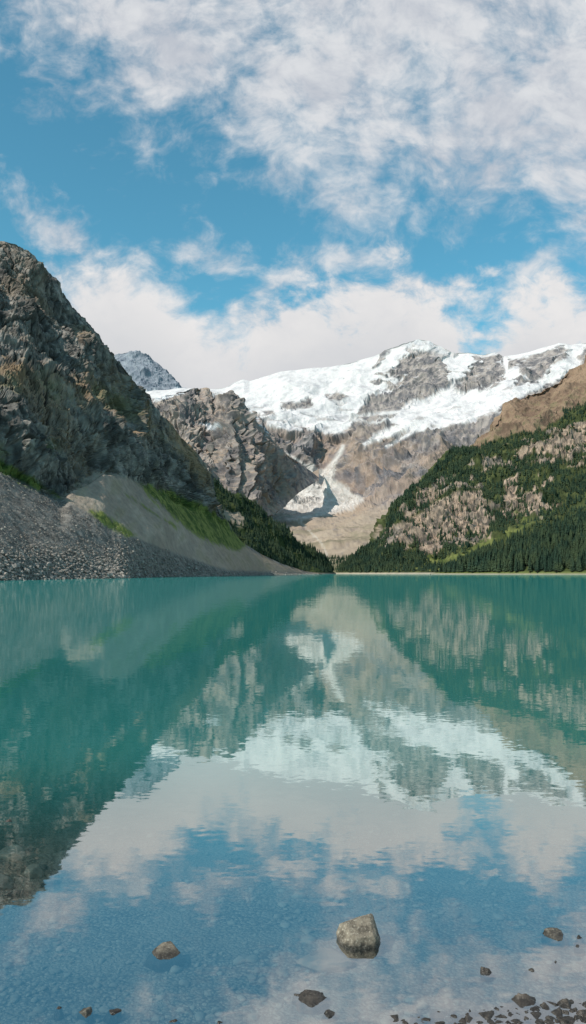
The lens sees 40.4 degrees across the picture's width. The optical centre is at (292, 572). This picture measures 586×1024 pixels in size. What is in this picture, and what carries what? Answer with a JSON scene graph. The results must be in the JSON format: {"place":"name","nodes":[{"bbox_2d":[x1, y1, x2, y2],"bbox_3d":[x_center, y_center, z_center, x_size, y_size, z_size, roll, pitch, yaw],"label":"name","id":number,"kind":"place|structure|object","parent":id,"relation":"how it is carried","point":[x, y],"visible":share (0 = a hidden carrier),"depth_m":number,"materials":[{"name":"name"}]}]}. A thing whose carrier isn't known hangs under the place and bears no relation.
{"place":"outdoors","nodes":[
{"label":"outdoors","id":0,"kind":"place"},
{"bbox_2d":[114,350,185,391],"bbox_3d":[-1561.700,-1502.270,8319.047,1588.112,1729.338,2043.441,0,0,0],"label":"distant mountain","id":1,"kind":"structure","parent":0,"point":[146,371],"depth_m":8140.47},
{"bbox_2d":[0,241,321,579],"bbox_3d":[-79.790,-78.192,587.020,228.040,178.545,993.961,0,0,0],"label":"rocky mountain","id":2,"kind":"structure","parent":0,"point":[87,429],"depth_m":323.59,"materials":[{"name":"grey stone"}]},
{"bbox_2d":[0,472,309,580],"bbox_3d":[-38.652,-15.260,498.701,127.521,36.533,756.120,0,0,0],"label":"scree","id":3,"kind":"structure","parent":2,"relation":"on","point":[55,566],"depth_m":223.75,"materials":[{"name":"grey gravel"}]},
{"bbox_2d":[5,573,317,580],"bbox_3d":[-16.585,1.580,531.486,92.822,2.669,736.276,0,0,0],"label":"shore stones","id":4,"kind":"object","parent":2,"relation":"on","point":[153,576],"visible":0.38,"depth_m":236.81,"materials":[{"name":"grey stone"}]},
{"bbox_2d":[152,388,318,515],"bbox_3d":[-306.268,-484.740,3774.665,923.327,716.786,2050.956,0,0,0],"label":"brown mountain","id":5,"kind":"structure","parent":0,"point":[229,438],"depth_m":3354.69,"materials":[{"name":"stone"}]},
{"bbox_2d":[214,480,335,573],"bbox_3d":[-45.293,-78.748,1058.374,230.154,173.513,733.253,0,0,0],"label":"forested hill","id":6,"kind":"structure","parent":0,"point":[234,515],"depth_m":1026.85,"materials":[{"name":"green plant"}]},
{"bbox_2d":[214,478,333,571],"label":"conifer forest","id":7,"kind":"object","parent":6,"relation":"on","point":[320,561],"visible":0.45,"depth_m":1023.87,"materials":[{"name":"green plant"}]},
{"bbox_2d":[0,574,585,817],"bbox_3d":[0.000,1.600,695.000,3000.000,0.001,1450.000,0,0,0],"label":"lake water","id":8,"kind":"structure","parent":0,"point":[456,690],"depth_m":10.76,"materials":[{"name":"teal liquid"}]},
{"bbox_2d":[0,803,585,1023],"bbox_3d":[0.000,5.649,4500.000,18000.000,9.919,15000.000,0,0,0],"label":"ground","id":9,"kind":"structure","parent":0,"point":[426,971],"depth_m":4.00,"materials":[{"name":"blue liquid"}]},
{"bbox_2d":[0,819,16,849],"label":"rock","id":10,"kind":"object","parent":9,"relation":"on","point":[7,836],"visible":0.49,"depth_m":5.08,"materials":[{"name":"stone"}]},
{"bbox_2d":[0,873,17,890],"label":"rock","id":11,"kind":"object","parent":9,"relation":"on","point":[7,883],"visible":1,"depth_m":4.21,"materials":[{"name":"stone"}]},
{"bbox_2d":[0,844,25,862],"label":"rock","id":12,"kind":"object","parent":9,"relation":"on","point":[14,853],"visible":1,"depth_m":4.64,"materials":[{"name":"stone"}]},
{"bbox_2d":[24,863,45,878],"bbox_3d":[-1.415,1.642,4.388,0.118,0.056,0.106,0,0,0],"label":"rock","id":13,"kind":"object","parent":9,"relation":"on","point":[33,871],"visible":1,"depth_m":4.35,"materials":[{"name":"stone"}]},
{"bbox_2d":[54,1006,63,1020],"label":"stone","id":14,"kind":"object","parent":9,"relation":"on","point":[58,1015],"visible":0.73,"depth_m":2.92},
{"bbox_2d":[77,1007,93,1023],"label":"rock","id":15,"kind":"object","parent":9,"relation":"on","point":[86,1014],"visible":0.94,"depth_m":2.89,"materials":[{"name":"grey stone"}]},
{"bbox_2d":[102,1008,121,1023],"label":"stone","id":16,"kind":"object","parent":9,"relation":"on","point":[112,1016],"visible":1,"depth_m":2.89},
{"bbox_2d":[144,941,183,972],"bbox_3d":[-0.540,1.622,3.354,0.166,0.095,0.138,0,0,-18],"label":"rock","id":17,"kind":"object","parent":9,"relation":"on","point":[164,956],"visible":0.79,"depth_m":3.32,"materials":[{"name":"grey stone"}]},
{"bbox_2d":[168,1019,179,1023],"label":"stone","id":18,"kind":"object","parent":9,"relation":"on","point":[175,1021],"visible":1,"depth_m":2.84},
{"bbox_2d":[0,803,585,1023],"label":"lake bed stones","id":19,"kind":"object","parent":9,"relation":"on","point":[307,938],"visible":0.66,"depth_m":3.81,"materials":[{"name":"grey stone"}]},
{"bbox_2d":[292,993,298,1005],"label":"stone","id":20,"kind":"object","parent":9,"relation":"on","point":[295,998],"visible":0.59,"depth_m":3.01,"materials":[{"name":"grey stone"}]},
{"bbox_2d":[297,989,328,1014],"bbox_3d":[0.074,1.614,2.971,0.129,0.067,0.116,0,0,0],"label":"rock","id":21,"kind":"object","parent":9,"relation":"on","point":[312,1002],"visible":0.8,"depth_m":2.96,"materials":[{"name":"grey stone"}]},
{"bbox_2d":[296,948,352,973],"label":"stone slab","id":22,"kind":"structure","parent":9,"relation":"on","point":[329,960],"depth_m":3.32,"materials":[{"name":"grey stone"}]},
{"bbox_2d":[321,1009,336,1022],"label":"rock","id":23,"kind":"object","parent":9,"relation":"on","point":[328,1016],"visible":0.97,"depth_m":2.88,"materials":[{"name":"grey stone"}]},
{"bbox_2d":[336,913,383,960],"bbox_3d":[0.297,1.585,3.471,0.214,0.161,0.193,0,0,0],"label":"boulder","id":24,"kind":"object","parent":9,"relation":"on","point":[358,938],"visible":0.95,"depth_m":3.42,"materials":[{"name":"grey stone"}]},
{"bbox_2d":[420,1017,431,1023],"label":"stone","id":25,"kind":"object","parent":9,"relation":"on","point":[427,1020],"visible":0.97,"depth_m":2.85,"materials":[{"name":"grey stone"}]},
{"bbox_2d":[448,1014,458,1023],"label":"stone","id":26,"kind":"object","parent":9,"relation":"on","point":[454,1017],"visible":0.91,"depth_m":2.87,"materials":[{"name":"grey stone"}]},
{"bbox_2d":[464,1015,474,1023],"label":"stone","id":27,"kind":"object","parent":9,"relation":"on","point":[469,1019],"visible":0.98,"depth_m":2.85,"materials":[{"name":"grey stone"}]},
{"bbox_2d":[477,1010,495,1020],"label":"stone","id":28,"kind":"object","parent":9,"relation":"on","point":[486,1015],"visible":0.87,"depth_m":2.88,"materials":[{"name":"grey stone"}]},
{"bbox_2d":[480,966,493,982],"bbox_3d":[0.775,1.616,3.189,0.052,0.068,0.056,0,0,38],"label":"stone","id":29,"kind":"object","parent":9,"relation":"on","point":[486,975],"visible":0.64,"depth_m":3.18,"materials":[{"name":"grey stone"}]},
{"bbox_2d":[487,1019,495,1023],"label":"stone","id":30,"kind":"object","parent":9,"relation":"on","point":[490,1021],"visible":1,"depth_m":2.83,"materials":[{"name":"grey stone"}]},
{"bbox_2d":[494,1014,510,1023],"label":"stone","id":31,"kind":"object","parent":9,"relation":"on","point":[503,1018],"visible":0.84,"depth_m":2.86,"materials":[{"name":"grey stone"}]},
{"bbox_2d":[508,1012,516,1019],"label":"stone","id":32,"kind":"object","parent":9,"relation":"on","point":[511,1016],"visible":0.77,"depth_m":2.88,"materials":[{"name":"grey stone"}]},
{"bbox_2d":[509,1019,526,1023],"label":"stone","id":33,"kind":"object","parent":9,"relation":"on","point":[514,1021],"visible":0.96,"depth_m":2.84,"materials":[{"name":"grey stone"}]},
{"bbox_2d":[505,993,535,1018],"bbox_3d":[0.851,1.609,2.941,0.121,0.062,0.109,0,0,0],"label":"stone","id":34,"kind":"object","parent":9,"relation":"on","point":[526,1001],"visible":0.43,"depth_m":2.97,"materials":[{"name":"grey stone"}]},
{"bbox_2d":[523,968,538,981],"bbox_3d":[0.958,1.620,3.197,0.069,0.058,0.058,0,0,22],"label":"stone","id":35,"kind":"object","parent":9,"relation":"on","point":[530,974],"visible":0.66,"depth_m":3.19,"materials":[{"name":"grey stone"}]},
{"bbox_2d":[526,1011,544,1023],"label":"stone","id":36,"kind":"object","parent":9,"relation":"on","point":[534,1015],"visible":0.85,"depth_m":2.88,"materials":[{"name":"grey stone"}]},
{"bbox_2d":[534,1019,544,1023],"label":"stone","id":37,"kind":"object","parent":9,"relation":"on","point":[539,1021],"visible":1,"depth_m":2.83,"materials":[{"name":"grey stone"}]},
{"bbox_2d":[539,1002,549,1007],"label":"stone","id":38,"kind":"object","parent":9,"relation":"on","point":[543,1004],"visible":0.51,"depth_m":2.94,"materials":[{"name":"grey stone"}]},
{"bbox_2d":[544,1015,553,1021],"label":"stone","id":39,"kind":"object","parent":9,"relation":"on","point":[548,1017],"visible":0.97,"depth_m":2.86,"materials":[{"name":"grey stone"}]},
{"bbox_2d":[544,1020,554,1023],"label":"stone","id":40,"kind":"object","parent":9,"relation":"on","point":[548,1022],"visible":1,"depth_m":2.83,"materials":[{"name":"grey stone"}]},
{"bbox_2d":[541,927,569,949],"bbox_3d":[1.148,1.621,3.505,0.117,0.077,0.112,0,0,-39],"label":"rock","id":41,"kind":"object","parent":9,"relation":"on","point":[552,938],"visible":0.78,"depth_m":3.49,"materials":[{"name":"grey stone"}]},
{"bbox_2d":[549,1007,562,1016],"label":"stone","id":42,"kind":"object","parent":9,"relation":"on","point":[556,1012],"visible":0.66,"depth_m":2.89,"materials":[{"name":"grey stone"}]},
{"bbox_2d":[551,961,560,971],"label":"stone","id":43,"kind":"object","parent":9,"relation":"on","point":[555,966],"visible":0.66,"depth_m":3.26,"materials":[{"name":"grey stone"}]},
{"bbox_2d":[561,1009,569,1015],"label":"stone","id":44,"kind":"object","parent":9,"relation":"on","point":[566,1012],"visible":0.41,"depth_m":2.89,"materials":[{"name":"grey stone"}]},
{"bbox_2d":[557,998,574,1009],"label":"stone","id":45,"kind":"object","parent":9,"relation":"on","point":[564,1004],"visible":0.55,"depth_m":2.94,"materials":[{"name":"grey stone"}]},
{"bbox_2d":[562,1016,575,1023],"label":"stone","id":46,"kind":"object","parent":9,"relation":"on","point":[571,1019],"visible":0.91,"depth_m":2.85,"materials":[{"name":"grey stone"}]},
{"bbox_2d":[573,1015,581,1020],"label":"stone","id":47,"kind":"object","parent":9,"relation":"on","point":[576,1017],"visible":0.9,"depth_m":2.86,"materials":[{"name":"grey stone"}]},
{"bbox_2d":[574,945,584,956],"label":"stone","id":48,"kind":"object","parent":9,"relation":"on","point":[579,951],"visible":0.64,"depth_m":3.40,"materials":[{"name":"grey stone"}]},
{"bbox_2d":[574,935,584,947],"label":"stone","id":49,"kind":"object","parent":9,"relation":"on","point":[579,940],"visible":0.55,"depth_m":3.48,"materials":[{"name":"grey stone"}]},
{"bbox_2d":[573,1009,585,1016],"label":"stone","id":50,"kind":"object","parent":9,"relation":"on","point":[580,1012],"visible":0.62,"depth_m":2.89,"materials":[{"name":"grey stone"}]},
{"bbox_2d":[578,1001,585,1009],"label":"stone","id":51,"kind":"object","parent":9,"relation":"on","point":[582,1005],"visible":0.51,"depth_m":2.95,"materials":[{"name":"grey stone"}]},
{"bbox_2d":[0,0,585,388],"label":"sky","id":52,"kind":"structure","parent":0,"point":[226,192],"materials":[{"name":"blue"}]},
{"bbox_2d":[146,339,585,572],"bbox_3d":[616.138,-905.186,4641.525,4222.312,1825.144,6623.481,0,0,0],"label":"snow mountain","id":53,"kind":"structure","parent":0,"point":[371,439],"depth_m":5259.81,"materials":[{"name":"white snow"}]},
{"bbox_2d":[336,355,585,573],"bbox_3d":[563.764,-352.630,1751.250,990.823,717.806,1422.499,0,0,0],"label":"wooded hillside","id":54,"kind":"structure","parent":0,"point":[517,415],"depth_m":1393.61,"materials":[{"name":"brown stone"}]},
{"bbox_2d":[327,554,346,571],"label":"conifer forest","id":55,"kind":"object","parent":54,"relation":"on","point":[337,559],"visible":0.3,"depth_m":1750.01,"materials":[{"name":"green plant"}]},
{"bbox_2d":[337,400,585,572],"bbox_3d":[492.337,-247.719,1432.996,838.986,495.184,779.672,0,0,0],"label":"conifer forest","id":56,"kind":"object","parent":54,"relation":"on","point":[368,559],"visible":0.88,"depth_m":1332.67,"materials":[{"name":"green plant"}]},
{"bbox_2d":[390,999,585,1023],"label":"shore gravel","id":57,"kind":"structure","parent":0,"point":[517,1011],"depth_m":2.89,"materials":[{"name":"grey gravel"}]},
{"bbox_2d":[431,549,585,574],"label":"wooded shore","id":58,"kind":"structure","parent":0,"point":[566,571],"depth_m":870.54,"materials":[{"name":"green plant"}]},
{"bbox_2d":[507,554,513,569],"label":"conifer tree","id":59,"kind":"object","parent":58,"relation":"on","point":[511,561],"visible":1,"depth_m":888.40,"materials":[{"name":"green plant"}]},
{"bbox_2d":[439,508,585,572],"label":"conifer forest","id":60,"kind":"object","parent":58,"relation":"on","point":[491,557],"visible":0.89,"depth_m":926.52,"materials":[{"name":"green plant"}]},
{"bbox_2d":[524,550,527,566],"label":"conifer tree","id":61,"kind":"object","parent":58,"relation":"on","point":[526,560],"visible":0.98,"depth_m":884.72,"materials":[{"name":"green plant"}]},
{"bbox_2d":[527,556,531,572],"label":"conifer tree","id":62,"kind":"object","parent":58,"relation":"on","point":[529,566],"visible":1,"depth_m":867.41,"materials":[{"name":"green plant"}]},
{"bbox_2d":[535,557,539,572],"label":"conifer tree","id":63,"kind":"object","parent":58,"relation":"on","point":[537,566],"visible":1,"depth_m":860.07,"materials":[{"name":"green plant"}]},
{"bbox_2d":[542,551,547,567],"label":"conifer tree","id":64,"kind":"object","parent":58,"relation":"on","point":[545,555],"visible":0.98,"depth_m":858.11,"materials":[{"name":"green plant"}]},
{"bbox_2d":[553,555,561,571],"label":"conifer tree","id":65,"kind":"object","parent":58,"relation":"on","point":[556,564],"visible":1,"depth_m":841.07,"materials":[{"name":"green plant"}]},
{"bbox_2d":[558,555,562,571],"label":"conifer tree","id":66,"kind":"object","parent":58,"relation":"on","point":[560,565],"visible":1,"depth_m":840.36,"materials":[{"name":"green plant"}]},
{"bbox_2d":[565,553,569,567],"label":"conifer tree","id":67,"kind":"object","parent":58,"relation":"on","point":[568,563],"visible":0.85,"depth_m":842.42,"materials":[{"name":"green plant"}]},
{"bbox_2d":[570,558,575,571],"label":"conifer tree","id":68,"kind":"object","parent":58,"relation":"on","point":[573,568],"visible":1,"depth_m":828.06,"materials":[{"name":"green plant"}]},
{"bbox_2d":[578,556,582,571],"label":"conifer tree","id":69,"kind":"object","parent":58,"relation":"on","point":[580,566],"visible":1,"depth_m":821.54,"materials":[{"name":"green plant"}]},
{"bbox_2d":[581,549,584,563],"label":"conifer tree","id":70,"kind":"object","parent":58,"relation":"on","point":[582,555],"visible":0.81,"depth_m":832.49,"materials":[{"name":"green plant"}]}
]}

